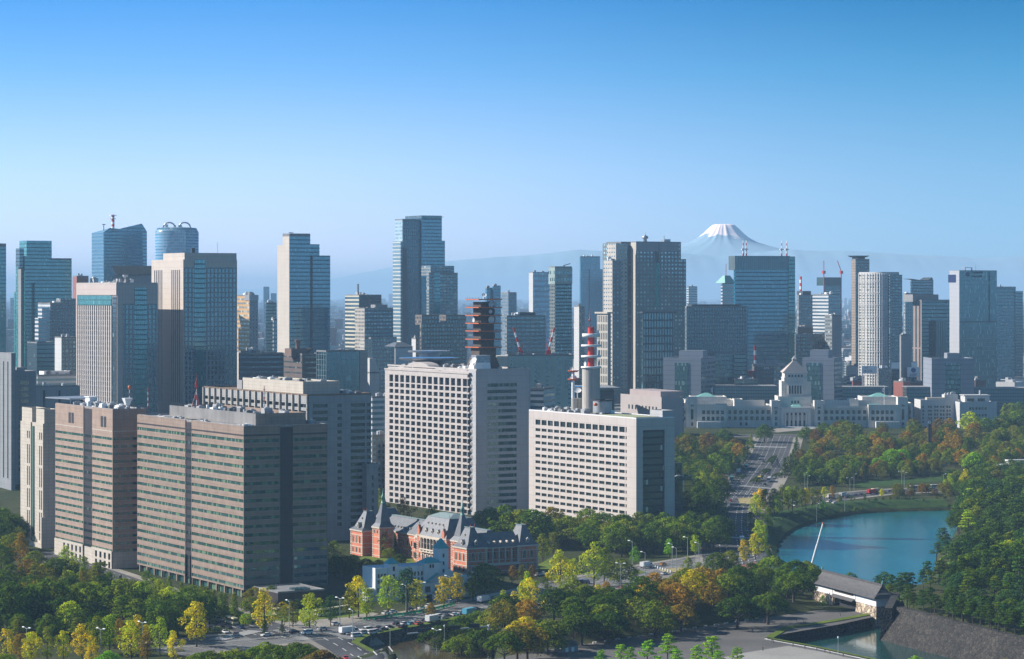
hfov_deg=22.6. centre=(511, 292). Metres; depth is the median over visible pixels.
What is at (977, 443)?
autumn tree
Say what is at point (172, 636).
street tree
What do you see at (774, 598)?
canopy tree
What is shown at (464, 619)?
broadleaf tree
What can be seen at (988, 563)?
pine tree
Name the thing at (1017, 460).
glass pavilion
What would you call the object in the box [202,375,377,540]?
concrete office block
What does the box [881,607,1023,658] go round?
palace rampart
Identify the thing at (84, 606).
broadleaf tree
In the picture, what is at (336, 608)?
bus
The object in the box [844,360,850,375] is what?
building
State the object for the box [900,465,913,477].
autumn tree
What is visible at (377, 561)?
broadleaf tree
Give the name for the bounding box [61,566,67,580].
columnar tree
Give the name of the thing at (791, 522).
grass bank
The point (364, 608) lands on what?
street tree
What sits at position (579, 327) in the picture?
office block
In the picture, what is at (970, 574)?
pine tree
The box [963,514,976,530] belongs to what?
broadleaf tree
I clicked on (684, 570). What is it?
autumn tree
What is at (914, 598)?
pine tree
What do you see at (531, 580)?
street tree
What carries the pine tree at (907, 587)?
on the palace rampart
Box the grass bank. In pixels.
[762,499,947,569]
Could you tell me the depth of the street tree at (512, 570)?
1227.96 m
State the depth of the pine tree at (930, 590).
1044.65 m
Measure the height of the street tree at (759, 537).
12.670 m
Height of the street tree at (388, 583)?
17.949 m
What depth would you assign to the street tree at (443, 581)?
1133.91 m
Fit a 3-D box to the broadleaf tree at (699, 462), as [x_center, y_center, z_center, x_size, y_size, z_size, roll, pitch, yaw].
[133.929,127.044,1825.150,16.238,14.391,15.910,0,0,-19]
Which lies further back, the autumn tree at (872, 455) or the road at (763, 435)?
the road at (763, 435)
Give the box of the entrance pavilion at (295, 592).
[254,583,324,607]
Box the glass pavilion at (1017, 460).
[992,459,1023,470]
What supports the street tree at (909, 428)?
on the ground at (336, 585)
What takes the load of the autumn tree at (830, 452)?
on the ground at (336, 585)
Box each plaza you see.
[497,610,871,658]
[639,638,860,658]
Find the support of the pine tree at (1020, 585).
on the ground at (336, 585)
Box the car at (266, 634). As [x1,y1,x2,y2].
[260,632,271,636]
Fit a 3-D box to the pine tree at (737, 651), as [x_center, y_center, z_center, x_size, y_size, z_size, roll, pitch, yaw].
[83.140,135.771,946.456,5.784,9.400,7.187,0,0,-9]
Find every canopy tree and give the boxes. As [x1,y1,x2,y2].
[186,650,228,658]
[218,648,253,658]
[242,641,290,658]
[274,642,321,658]
[301,649,342,658]
[415,624,464,649]
[440,634,482,656]
[457,628,496,653]
[481,606,521,627]
[482,630,525,658]
[497,624,545,658]
[531,619,567,652]
[560,613,593,639]
[566,612,604,644]
[578,608,625,639]
[583,594,614,611]
[589,610,629,643]
[608,587,642,605]
[646,580,692,602]
[668,603,700,631]
[712,594,761,628]
[713,568,726,575]
[724,566,755,577]
[748,591,790,624]
[752,555,791,580]
[752,566,775,589]
[772,571,817,602]
[774,559,809,573]
[799,570,820,594]
[800,565,821,591]
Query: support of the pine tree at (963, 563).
on the ground at (336, 585)
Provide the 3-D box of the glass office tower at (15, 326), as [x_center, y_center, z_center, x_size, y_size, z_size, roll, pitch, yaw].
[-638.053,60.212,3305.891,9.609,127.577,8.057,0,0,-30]
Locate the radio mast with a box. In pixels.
[192,374,198,405]
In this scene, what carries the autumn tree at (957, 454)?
on the ground at (336, 585)
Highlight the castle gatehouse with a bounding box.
[812,566,893,626]
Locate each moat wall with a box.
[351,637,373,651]
[359,611,485,644]
[765,613,869,639]
[769,638,874,658]
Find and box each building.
[112,266,151,282]
[258,344,263,349]
[330,345,339,348]
[336,332,341,345]
[572,342,573,360]
[575,376,580,384]
[683,356,912,427]
[842,351,848,358]
[842,376,846,384]
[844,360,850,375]
[846,364,857,375]
[847,374,863,385]
[996,380,1023,386]
[1011,376,1023,381]
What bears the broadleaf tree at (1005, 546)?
on the ground at (336, 585)
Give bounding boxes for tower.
[0,243,5,351]
[0,352,14,489]
[14,292,15,366]
[15,367,35,483]
[16,241,71,369]
[20,407,54,548]
[27,341,54,384]
[35,298,75,341]
[45,396,145,568]
[76,275,157,413]
[92,215,146,282]
[137,403,327,596]
[152,242,236,413]
[155,222,198,259]
[263,287,268,323]
[265,300,275,351]
[271,293,275,301]
[277,232,329,352]
[345,292,380,349]
[355,305,396,392]
[393,215,444,345]
[421,266,457,314]
[465,293,501,368]
[485,286,492,301]
[492,284,500,354]
[501,290,516,354]
[529,270,548,349]
[548,263,571,353]
[580,254,602,359]
[581,315,600,412]
[595,312,612,385]
[603,234,685,393]
[639,312,675,388]
[687,285,696,303]
[716,275,733,303]
[729,240,794,378]
[813,291,839,333]
[817,261,842,314]
[849,256,868,364]
[858,272,901,385]
[903,294,949,379]
[904,292,912,360]
[907,277,932,293]
[928,417,931,444]
[948,265,996,386]
[997,284,1022,380]
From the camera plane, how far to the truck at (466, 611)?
1106.79 m
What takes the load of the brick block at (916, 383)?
on the ground at (336, 585)
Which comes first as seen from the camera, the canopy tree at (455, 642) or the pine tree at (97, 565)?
the canopy tree at (455, 642)
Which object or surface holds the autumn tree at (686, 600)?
on the ground at (336, 585)
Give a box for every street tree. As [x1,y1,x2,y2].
[0,628,15,657]
[6,532,28,562]
[12,633,34,658]
[21,631,45,658]
[33,626,55,658]
[53,630,72,658]
[57,545,79,567]
[68,560,78,577]
[70,623,96,658]
[77,567,89,579]
[78,570,89,589]
[79,556,90,577]
[83,641,99,658]
[84,616,108,653]
[87,568,96,581]
[99,614,118,649]
[104,571,117,581]
[112,618,128,648]
[115,620,143,658]
[127,615,150,644]
[138,581,151,594]
[138,631,155,658]
[140,570,152,585]
[148,616,168,655]
[150,579,169,593]
[165,630,185,658]
[177,601,208,646]
[199,586,209,595]
[251,587,288,629]
[277,605,288,624]
[284,601,299,626]
[298,592,325,628]
[320,595,342,625]
[328,540,345,561]
[340,588,360,617]
[345,575,373,616]
[359,587,377,619]
[376,575,402,613]
[377,532,393,549]
[378,489,381,510]
[392,567,416,611]
[396,496,417,516]
[406,579,425,609]
[424,506,438,518]
[424,602,435,614]
[434,576,452,607]
[446,572,465,602]
[466,575,477,599]
[507,565,517,581]
[515,565,529,580]
[516,585,531,601]
[519,577,541,600]
[520,571,539,594]
[529,565,538,578]
[535,533,553,561]
[541,572,555,592]
[546,532,559,558]
[548,550,575,587]
[564,558,579,580]
[576,541,606,585]
[595,547,616,581]
[601,581,610,594]
[629,546,641,562]
[663,539,673,557]
[675,446,681,456]
[680,557,693,568]
[685,445,696,457]
[690,535,701,555]
[692,439,700,449]
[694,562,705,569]
[695,472,708,487]
[700,444,708,456]
[701,467,721,487]
[722,445,731,452]
[737,539,751,564]
[742,511,757,533]
[748,494,765,516]
[748,533,765,559]
[751,489,767,512]
[752,519,767,540]
[754,534,766,555]
[756,513,772,528]
[756,524,767,544]
[759,489,773,509]
[761,506,773,523]
[767,488,783,513]
[772,495,782,516]
[777,484,795,511]
[783,486,794,510]
[783,489,799,511]
[791,457,800,467]
[792,485,803,508]
[795,489,807,509]
[800,457,807,468]
[802,488,811,505]
[804,487,817,504]
[814,489,822,503]
[817,456,824,467]
[818,500,826,512]
[818,595,826,605]
[821,487,828,499]
[826,430,837,443]
[829,485,835,496]
[830,467,840,482]
[857,465,864,479]
[863,463,869,479]
[868,465,875,477]
[874,462,884,475]
[878,466,886,478]
[883,437,894,448]
[887,441,895,450]
[901,425,913,434]
[903,460,913,472]
[917,464,924,473]
[930,464,935,473]
[942,473,953,493]
[946,454,954,464]
[954,439,964,449]
[959,469,970,480]
[962,440,969,453]
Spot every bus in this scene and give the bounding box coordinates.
[224,615,237,624]
[272,606,291,614]
[314,607,332,616]
[333,605,348,612]
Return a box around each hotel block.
[415,315,466,365]
[752,360,786,394]
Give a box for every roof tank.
[571,398,581,409]
[591,399,613,413]
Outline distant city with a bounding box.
[6,293,1023,352]
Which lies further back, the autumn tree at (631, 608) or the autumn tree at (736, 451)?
the autumn tree at (736, 451)
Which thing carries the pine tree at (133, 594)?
on the ground at (336, 585)
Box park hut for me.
[553,639,579,652]
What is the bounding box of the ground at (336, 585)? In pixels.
[0,299,1023,658]
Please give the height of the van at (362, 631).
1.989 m
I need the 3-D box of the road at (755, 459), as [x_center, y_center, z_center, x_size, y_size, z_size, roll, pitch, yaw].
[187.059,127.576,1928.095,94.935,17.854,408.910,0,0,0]
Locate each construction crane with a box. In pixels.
[513,327,522,353]
[546,327,554,353]
[748,345,755,376]
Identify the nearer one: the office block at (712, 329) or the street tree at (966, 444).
the street tree at (966, 444)
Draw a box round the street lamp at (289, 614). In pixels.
[286,599,289,629]
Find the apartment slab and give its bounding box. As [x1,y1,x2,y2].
[496,352,572,407]
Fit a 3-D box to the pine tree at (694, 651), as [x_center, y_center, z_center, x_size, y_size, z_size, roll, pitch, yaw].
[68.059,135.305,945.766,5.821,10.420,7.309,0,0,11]
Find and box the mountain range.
[6,250,1023,294]
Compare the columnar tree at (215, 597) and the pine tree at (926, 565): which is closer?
the columnar tree at (215, 597)
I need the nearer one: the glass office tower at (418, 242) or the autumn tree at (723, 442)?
the autumn tree at (723, 442)
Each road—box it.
[18,551,301,639]
[128,557,709,654]
[245,606,375,621]
[301,632,384,658]
[701,495,769,566]
[703,434,861,438]
[725,437,792,494]
[738,488,939,505]
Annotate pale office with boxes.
[357,538,470,601]
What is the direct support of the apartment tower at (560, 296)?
on the ground at (336, 585)
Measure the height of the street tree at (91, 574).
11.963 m
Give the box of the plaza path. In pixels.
[719,646,851,658]
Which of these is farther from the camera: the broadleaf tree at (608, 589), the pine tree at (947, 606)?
the broadleaf tree at (608, 589)
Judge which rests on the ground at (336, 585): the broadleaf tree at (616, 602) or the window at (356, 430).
the broadleaf tree at (616, 602)
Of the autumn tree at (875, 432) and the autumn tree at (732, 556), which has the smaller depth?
the autumn tree at (732, 556)
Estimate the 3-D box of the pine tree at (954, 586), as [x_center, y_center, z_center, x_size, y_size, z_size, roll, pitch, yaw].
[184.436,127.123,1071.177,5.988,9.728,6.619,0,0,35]
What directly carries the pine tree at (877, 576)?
on the ground at (336, 585)
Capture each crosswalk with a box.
[212,630,261,639]
[274,629,306,639]
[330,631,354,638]
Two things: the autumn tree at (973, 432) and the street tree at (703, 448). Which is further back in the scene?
the autumn tree at (973, 432)
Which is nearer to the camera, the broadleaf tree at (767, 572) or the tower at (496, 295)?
the broadleaf tree at (767, 572)
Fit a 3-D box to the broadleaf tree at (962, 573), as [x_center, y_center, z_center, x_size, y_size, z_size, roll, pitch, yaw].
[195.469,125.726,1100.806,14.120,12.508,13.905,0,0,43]
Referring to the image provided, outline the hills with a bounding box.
[6,284,1023,298]
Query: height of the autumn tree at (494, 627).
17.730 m
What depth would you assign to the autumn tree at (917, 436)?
2029.34 m
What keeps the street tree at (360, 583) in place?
on the pavement at (298, 625)
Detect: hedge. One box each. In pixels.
[208,626,230,633]
[750,475,763,481]
[759,468,770,472]
[766,455,776,463]
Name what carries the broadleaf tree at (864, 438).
on the ground at (336, 585)
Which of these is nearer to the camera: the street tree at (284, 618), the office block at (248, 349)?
the street tree at (284, 618)
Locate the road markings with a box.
[51,437,884,658]
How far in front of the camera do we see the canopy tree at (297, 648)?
919.66 m
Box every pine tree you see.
[11,616,28,640]
[26,574,36,582]
[27,562,43,580]
[46,568,58,576]
[68,617,83,642]
[88,562,110,583]
[96,575,111,585]
[110,595,131,625]
[112,596,129,630]
[122,589,140,612]
[122,598,145,623]
[594,649,605,658]
[614,644,627,658]
[623,647,636,658]
[637,640,656,658]
[657,633,676,658]
[670,648,683,658]
[690,644,703,658]
[702,636,721,658]
[711,650,725,658]
[728,647,743,658]
[873,575,881,582]
[876,571,890,586]
[884,574,898,589]
[885,584,896,592]
[892,576,905,592]
[894,572,910,590]
[897,583,915,607]
[903,572,916,590]
[908,592,919,609]
[913,589,930,611]
[917,570,927,589]
[917,587,941,612]
[920,561,932,582]
[924,570,937,586]
[927,594,941,614]
[929,541,945,560]
[933,559,945,584]
[936,527,950,538]
[938,561,948,579]
[939,535,950,556]
[939,573,951,587]
[941,539,965,560]
[941,568,954,580]
[943,599,950,616]
[945,596,956,618]
[945,599,956,619]
[946,585,958,597]
[950,511,963,534]
[953,558,969,575]
[953,577,963,589]
[954,598,970,621]
[955,593,965,602]
[958,509,976,527]
[958,577,978,595]
[961,570,983,588]
[962,527,971,534]
[962,588,980,619]
[962,599,977,623]
[967,509,984,527]
[971,600,985,625]
[972,543,989,549]
[977,603,995,627]
[979,502,989,508]
[980,560,994,587]
[982,518,999,530]
[985,609,994,629]
[987,544,1004,559]
[987,575,1000,594]
[988,580,1007,610]
[992,601,1001,625]
[992,610,1006,630]
[994,582,1014,597]
[995,568,1006,582]
[995,608,1013,632]
[1000,578,1012,589]
[1000,602,1014,629]
[1001,571,1015,582]
[1002,530,1014,540]
[1003,554,1023,581]
[1003,608,1022,634]
[1004,517,1023,538]
[1006,518,1017,531]
[1013,611,1023,633]
[1014,579,1023,598]
[1015,602,1023,617]
[1020,612,1023,627]
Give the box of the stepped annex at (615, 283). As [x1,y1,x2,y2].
[604,243,626,403]
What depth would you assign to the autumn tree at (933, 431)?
2090.10 m
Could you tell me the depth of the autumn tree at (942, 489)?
1723.56 m
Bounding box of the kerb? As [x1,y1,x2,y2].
[766,638,863,658]
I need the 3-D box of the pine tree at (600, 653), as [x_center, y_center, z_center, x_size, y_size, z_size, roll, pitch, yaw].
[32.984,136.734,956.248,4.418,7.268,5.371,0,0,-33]
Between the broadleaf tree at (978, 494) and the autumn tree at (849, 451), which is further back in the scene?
the autumn tree at (849, 451)
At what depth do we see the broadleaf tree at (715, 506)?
1465.39 m
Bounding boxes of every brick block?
[850,376,861,385]
[893,378,909,396]
[910,379,922,385]
[974,376,985,386]
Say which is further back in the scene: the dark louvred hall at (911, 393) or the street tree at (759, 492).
the dark louvred hall at (911, 393)
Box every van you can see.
[301,629,312,634]
[351,632,362,636]
[359,629,366,633]
[366,629,377,633]
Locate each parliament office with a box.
[663,350,714,397]
[802,350,841,404]
[923,353,973,400]
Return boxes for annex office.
[621,389,683,442]
[683,399,683,432]
[955,390,996,427]
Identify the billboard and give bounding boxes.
[862,366,876,385]
[907,367,919,380]
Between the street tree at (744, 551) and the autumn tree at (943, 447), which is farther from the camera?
the autumn tree at (943, 447)
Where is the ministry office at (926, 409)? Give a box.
[914,392,958,426]
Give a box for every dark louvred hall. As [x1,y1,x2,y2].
[714,385,776,404]
[842,386,887,399]
[903,386,929,416]
[974,387,1023,416]
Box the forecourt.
[771,427,814,431]
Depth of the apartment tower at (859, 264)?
3203.61 m
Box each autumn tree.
[0,532,27,552]
[0,544,19,562]
[0,653,16,658]
[8,527,29,548]
[15,559,37,579]
[19,550,48,574]
[32,564,58,580]
[46,576,59,592]
[101,577,146,610]
[148,589,164,598]
[154,593,189,612]
[183,584,200,598]
[239,596,258,616]
[241,587,263,603]
[382,548,395,558]
[473,610,502,632]
[484,599,520,627]
[495,509,535,531]
[504,616,536,649]
[508,621,549,658]
[516,598,543,621]
[528,517,558,547]
[532,619,569,654]
[540,506,565,519]
[545,512,570,540]
[552,518,571,542]
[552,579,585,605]
[553,515,581,544]
[569,583,600,595]
[573,508,595,526]
[573,515,600,542]
[585,603,625,639]
[597,525,627,551]
[598,521,614,549]
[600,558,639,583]
[616,519,640,550]
[622,526,648,548]
[623,596,648,623]
[632,511,652,543]
[633,599,677,637]
[638,583,664,601]
[639,572,665,585]
[640,513,663,531]
[643,606,673,633]
[658,582,696,620]
[663,577,688,601]
[669,567,703,579]
[670,523,697,551]
[678,434,697,448]
[678,569,708,601]
[682,446,699,455]
[687,453,697,461]
[687,566,721,600]
[693,470,708,479]
[698,432,719,446]
[698,582,728,610]
[700,443,718,455]
[711,573,747,597]
[715,440,730,450]
[715,550,740,568]
[723,441,738,451]
[727,438,744,448]
[731,443,746,456]
[793,449,805,460]
[799,454,813,464]
[806,449,817,458]
[808,442,824,451]
[808,452,817,459]
[809,431,824,439]
[810,435,821,444]
[811,447,823,459]
[815,437,835,452]
[819,453,831,465]
[823,450,837,458]
[824,425,839,436]
[831,421,843,433]
[834,438,847,451]
[835,420,856,435]
[840,468,853,478]
[844,430,856,438]
[844,449,856,456]
[849,423,863,437]
[854,455,869,465]
[863,453,881,466]
[867,431,881,439]
[867,433,880,447]
[869,462,882,476]
[871,438,888,448]
[871,447,883,459]
[875,460,886,467]
[876,422,890,430]
[877,446,887,457]
[878,427,888,433]
[889,452,906,466]
[891,483,900,491]
[891,488,904,497]
[899,432,915,442]
[900,435,914,445]
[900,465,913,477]
[902,446,916,457]
[905,419,920,428]
[905,483,913,489]
[906,443,921,452]
[906,490,913,496]
[911,433,925,446]
[916,453,929,462]
[916,483,927,494]
[918,460,929,470]
[919,434,940,446]
[923,437,942,450]
[924,483,932,493]
[925,427,936,436]
[926,459,939,473]
[928,457,941,471]
[931,445,950,461]
[931,451,942,460]
[931,489,938,494]
[932,418,943,429]
[937,423,949,432]
[937,442,953,453]
[939,484,950,495]
[941,448,956,464]
[942,427,952,432]
[942,432,952,443]
[944,418,956,428]
[946,489,954,498]
[949,435,965,450]
[951,470,968,478]
[952,448,968,466]
[957,454,967,465]
[958,497,982,511]
[963,428,980,439]
[964,422,982,434]
[964,434,975,443]
[964,456,981,467]
[965,505,986,515]
[974,438,981,446]
[977,443,989,453]
[980,445,995,456]
[986,439,999,453]
[987,434,1001,443]
[987,455,1001,465]
[989,431,1005,441]
[989,432,1001,439]
[990,469,1005,480]
[994,427,1010,440]
[997,441,1014,455]
[1000,403,1017,415]
[1001,447,1021,458]
[1007,425,1023,438]
[1010,427,1023,438]
[1011,448,1022,456]
[1013,441,1023,454]
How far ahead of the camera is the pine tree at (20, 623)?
1024.91 m
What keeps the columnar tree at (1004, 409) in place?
on the ground at (336, 585)
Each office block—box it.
[36,382,78,408]
[37,370,75,384]
[55,334,75,373]
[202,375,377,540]
[237,292,258,349]
[237,347,263,379]
[239,350,283,379]
[271,317,276,351]
[284,340,315,378]
[316,349,367,392]
[368,358,378,395]
[371,392,384,461]
[372,430,384,499]
[384,350,529,514]
[386,342,412,366]
[505,312,545,352]
[529,406,674,520]
[530,383,554,408]
[574,303,584,381]
[675,462,692,509]
[685,304,747,377]
[715,353,745,384]
[734,376,757,384]
[795,333,824,365]
[797,276,812,325]
[797,324,812,333]
[825,313,841,356]
[878,365,890,394]
[891,361,916,394]
[900,332,910,380]
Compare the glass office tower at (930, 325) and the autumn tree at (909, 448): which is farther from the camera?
the glass office tower at (930, 325)
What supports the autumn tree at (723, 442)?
on the ground at (336, 585)
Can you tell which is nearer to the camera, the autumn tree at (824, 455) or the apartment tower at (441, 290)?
the autumn tree at (824, 455)
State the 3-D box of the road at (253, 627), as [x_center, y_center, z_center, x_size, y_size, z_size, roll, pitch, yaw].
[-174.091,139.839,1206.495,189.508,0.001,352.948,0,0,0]
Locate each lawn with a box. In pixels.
[293,605,325,611]
[359,556,414,563]
[538,557,562,571]
[850,477,942,487]
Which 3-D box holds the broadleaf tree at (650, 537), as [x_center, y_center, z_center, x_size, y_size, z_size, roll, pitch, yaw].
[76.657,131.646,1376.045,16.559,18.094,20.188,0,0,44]
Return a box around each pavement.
[18,551,251,633]
[120,555,719,655]
[272,612,376,629]
[304,638,387,658]
[694,495,771,565]
[713,437,802,495]
[764,488,952,505]
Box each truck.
[339,626,358,634]
[425,614,440,622]
[462,607,477,615]
[477,595,490,602]
[640,561,652,567]
[839,492,848,496]
[867,489,877,493]
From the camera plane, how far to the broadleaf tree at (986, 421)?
2122.95 m
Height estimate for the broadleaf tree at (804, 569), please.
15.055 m
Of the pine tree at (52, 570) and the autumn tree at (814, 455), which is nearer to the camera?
the pine tree at (52, 570)
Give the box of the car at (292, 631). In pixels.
[289,629,299,633]
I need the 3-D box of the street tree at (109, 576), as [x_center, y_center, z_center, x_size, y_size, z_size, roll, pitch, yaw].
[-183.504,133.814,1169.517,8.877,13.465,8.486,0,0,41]
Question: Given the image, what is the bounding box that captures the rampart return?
[880,592,899,639]
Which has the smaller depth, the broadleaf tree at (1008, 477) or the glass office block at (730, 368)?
the broadleaf tree at (1008, 477)
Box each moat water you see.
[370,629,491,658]
[777,511,956,583]
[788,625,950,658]
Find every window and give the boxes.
[3,361,3,476]
[7,362,7,477]
[19,381,28,384]
[19,387,28,390]
[19,393,28,396]
[19,399,28,402]
[96,551,109,567]
[206,402,259,407]
[294,599,301,606]
[313,404,326,407]
[313,410,326,413]
[313,417,326,420]
[351,403,363,406]
[351,410,363,412]
[351,416,363,419]
[351,423,363,425]
[351,429,363,432]
[351,436,363,439]
[351,442,363,445]
[351,449,363,452]
[351,456,363,458]
[351,462,363,465]
[351,469,361,472]
[351,475,361,478]
[351,482,361,485]
[351,489,361,491]
[351,495,361,498]
[351,502,361,505]
[351,508,361,511]
[351,515,360,518]
[834,589,852,595]
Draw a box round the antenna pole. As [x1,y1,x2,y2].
[568,367,578,397]
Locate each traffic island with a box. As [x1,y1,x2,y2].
[659,567,682,572]
[738,497,757,505]
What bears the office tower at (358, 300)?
on the ground at (336, 585)
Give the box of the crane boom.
[811,522,823,563]
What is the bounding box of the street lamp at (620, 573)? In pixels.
[615,562,625,588]
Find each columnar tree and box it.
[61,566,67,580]
[167,576,172,591]
[205,598,215,623]
[211,589,219,613]
[215,592,226,620]
[219,592,229,616]
[227,592,241,618]
[229,597,239,617]
[260,618,267,632]
[279,619,285,632]
[724,456,733,475]
[731,456,737,472]
[735,452,742,467]
[741,447,748,463]
[745,440,751,456]
[748,434,753,448]
[779,457,790,477]
[786,456,793,473]
[787,453,793,469]
[791,449,796,465]
[795,436,800,449]
[1000,403,1008,418]
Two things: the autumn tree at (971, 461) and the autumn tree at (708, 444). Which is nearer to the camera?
the autumn tree at (971, 461)
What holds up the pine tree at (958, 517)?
on the ground at (336, 585)
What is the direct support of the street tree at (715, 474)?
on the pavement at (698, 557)
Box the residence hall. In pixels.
[575,385,620,409]
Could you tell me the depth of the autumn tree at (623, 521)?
1388.59 m
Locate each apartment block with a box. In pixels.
[73,273,88,297]
[90,276,97,282]
[412,335,419,356]
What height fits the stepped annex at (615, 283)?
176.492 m
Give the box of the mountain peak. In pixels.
[681,224,779,255]
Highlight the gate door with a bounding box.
[838,599,855,609]
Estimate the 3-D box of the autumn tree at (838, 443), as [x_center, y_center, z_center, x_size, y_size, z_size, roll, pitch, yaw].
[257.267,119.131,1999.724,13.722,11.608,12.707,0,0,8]
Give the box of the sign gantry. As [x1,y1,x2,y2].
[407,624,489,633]
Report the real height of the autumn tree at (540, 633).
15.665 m
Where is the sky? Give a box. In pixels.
[0,0,1023,292]
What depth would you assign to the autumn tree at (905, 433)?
2034.52 m
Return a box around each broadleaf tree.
[0,507,21,527]
[0,516,12,534]
[0,522,21,545]
[0,543,16,572]
[0,563,27,584]
[0,581,43,633]
[0,597,19,628]
[0,619,4,633]
[1,514,28,535]
[6,585,57,629]
[7,612,35,637]
[13,592,56,626]
[18,575,40,582]
[28,577,78,626]
[34,607,62,625]
[35,613,61,639]
[40,557,70,580]
[41,596,77,633]
[52,576,80,591]
[54,600,88,635]
[56,559,85,578]
[58,570,78,579]
[66,608,94,639]
[67,581,108,613]
[73,603,100,626]
[78,581,107,608]
[83,610,116,644]
[89,601,108,613]
[92,580,117,599]
[94,650,119,658]
[103,586,133,613]
[125,580,152,598]
[127,617,149,638]
[129,597,175,635]
[137,592,153,602]
[140,603,185,641]
[142,593,161,607]
[142,600,184,638]
[144,577,159,589]
[158,586,176,599]
[163,595,199,635]
[167,586,206,611]
[178,614,202,628]
[194,595,219,618]
[197,589,218,615]
[239,613,253,626]
[266,585,277,589]
[328,555,344,576]
[328,555,361,578]
[345,555,360,566]
[358,558,373,571]
[373,559,383,564]
[393,553,406,562]
[446,614,485,641]
[463,563,505,596]
[464,610,498,634]
[471,507,505,531]
[482,594,522,624]
[484,504,523,531]
[509,509,554,540]
[533,587,570,619]
[546,590,569,618]
[555,590,580,615]
[558,596,587,615]
[563,602,591,631]
[569,586,597,612]
[573,519,605,544]
[580,525,604,549]
[582,511,614,544]
[589,596,628,621]
[594,586,622,609]
[599,522,630,553]
[603,528,637,556]
[606,513,635,524]
[620,576,666,608]
[632,521,648,547]
[637,521,672,552]
[652,512,681,542]
[654,516,679,537]
[655,522,694,552]
[666,515,702,549]
[675,433,691,449]
[675,456,692,465]
[679,510,705,541]
[679,515,696,531]
[681,485,713,511]
[691,461,707,468]
[692,454,710,463]
[692,474,705,484]
[692,485,728,511]
[692,501,720,518]
[693,477,707,494]
[695,517,731,550]
[695,519,725,547]
[697,509,716,522]
[697,523,719,547]
[698,463,714,470]
[698,472,718,484]
[701,502,732,525]
[703,552,733,570]
[705,477,735,500]
[706,444,722,454]
[706,453,726,466]
[708,467,723,481]
[715,429,733,446]
[715,459,731,473]
[715,515,736,541]
[720,565,757,589]
[723,451,738,462]
[728,580,760,612]
[744,562,763,572]
[744,573,769,593]
[754,424,775,441]
[754,567,774,587]
[754,573,771,589]
[767,569,805,599]
[770,568,805,597]
[791,464,807,476]
[794,474,805,485]
[794,565,813,595]
[797,426,812,441]
[803,469,816,481]
[804,472,816,484]
[805,459,821,469]
[805,562,821,569]
[813,468,824,474]
[815,422,830,436]
[816,472,830,484]
[818,424,829,437]
[821,440,833,450]
[825,458,845,468]
[827,471,838,482]
[837,455,849,463]
[838,474,852,486]
[839,440,852,448]
[844,572,857,577]
[849,439,858,448]
[849,461,867,479]
[851,434,872,446]
[869,457,881,469]
[879,449,902,466]
[882,463,899,478]
[888,449,912,461]
[894,439,907,449]
[897,460,909,474]
[905,421,922,432]
[905,449,914,460]
[907,446,920,455]
[908,655,922,658]
[910,460,924,474]
[915,451,931,459]
[918,443,933,453]
[935,431,946,442]
[939,588,961,609]
[940,424,957,433]
[941,469,961,482]
[941,534,978,554]
[944,561,963,577]
[944,573,973,592]
[945,509,972,533]
[946,506,963,526]
[948,474,966,486]
[948,540,973,562]
[949,570,981,592]
[950,489,979,510]
[951,597,973,620]
[952,481,961,492]
[952,552,983,572]
[955,411,983,429]
[956,480,977,495]
[957,444,971,452]
[959,477,988,493]
[961,436,975,449]
[961,451,984,468]
[962,464,975,475]
[963,491,990,509]
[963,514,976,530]
[963,595,993,622]
[965,550,1004,584]
[969,474,985,485]
[969,531,994,545]
[969,549,992,565]
[973,515,1002,530]
[973,526,1001,543]
[974,417,995,434]
[974,486,987,493]
[974,574,987,589]
[975,511,1000,526]
[976,567,1000,587]
[979,488,993,493]
[982,532,1007,552]
[983,489,1015,508]
[983,502,1009,524]
[984,458,1000,469]
[984,482,1005,492]
[987,544,1017,564]
[987,557,1013,577]
[988,452,1000,459]
[990,521,1010,538]
[992,413,1015,429]
[992,539,1023,554]
[992,589,1023,610]
[994,554,1015,583]
[996,481,1023,500]
[998,451,1011,462]
[999,459,1019,471]
[999,505,1023,531]
[1000,421,1012,430]
[1000,547,1023,581]
[1001,598,1020,612]
[1002,434,1010,441]
[1002,475,1014,493]
[1003,512,1023,532]
[1006,411,1023,422]
[1006,477,1023,493]
[1007,452,1018,458]
[1008,536,1023,554]
[1009,402,1023,414]
[1012,527,1023,540]
[1013,414,1023,426]
[1013,600,1023,621]
[1015,468,1023,475]
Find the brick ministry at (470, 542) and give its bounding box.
[349,492,538,574]
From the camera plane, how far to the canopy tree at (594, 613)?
1029.18 m
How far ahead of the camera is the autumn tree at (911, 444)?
1954.60 m
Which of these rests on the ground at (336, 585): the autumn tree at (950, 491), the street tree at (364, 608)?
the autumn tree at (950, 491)
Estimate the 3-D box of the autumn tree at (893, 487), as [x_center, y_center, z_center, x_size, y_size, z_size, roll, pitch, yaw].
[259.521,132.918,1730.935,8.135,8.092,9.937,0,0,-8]
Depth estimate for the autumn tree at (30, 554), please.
1253.42 m
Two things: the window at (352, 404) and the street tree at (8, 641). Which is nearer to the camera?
the street tree at (8, 641)
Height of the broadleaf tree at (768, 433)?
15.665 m
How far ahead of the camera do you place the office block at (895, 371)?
2600.13 m
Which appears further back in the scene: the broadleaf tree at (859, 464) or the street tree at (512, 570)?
the broadleaf tree at (859, 464)
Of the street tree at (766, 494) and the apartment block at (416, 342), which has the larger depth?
the apartment block at (416, 342)
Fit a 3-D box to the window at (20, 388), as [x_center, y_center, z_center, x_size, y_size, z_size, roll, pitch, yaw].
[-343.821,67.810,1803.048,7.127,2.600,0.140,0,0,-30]
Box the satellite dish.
[574,388,580,397]
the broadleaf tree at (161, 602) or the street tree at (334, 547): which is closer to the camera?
the broadleaf tree at (161, 602)

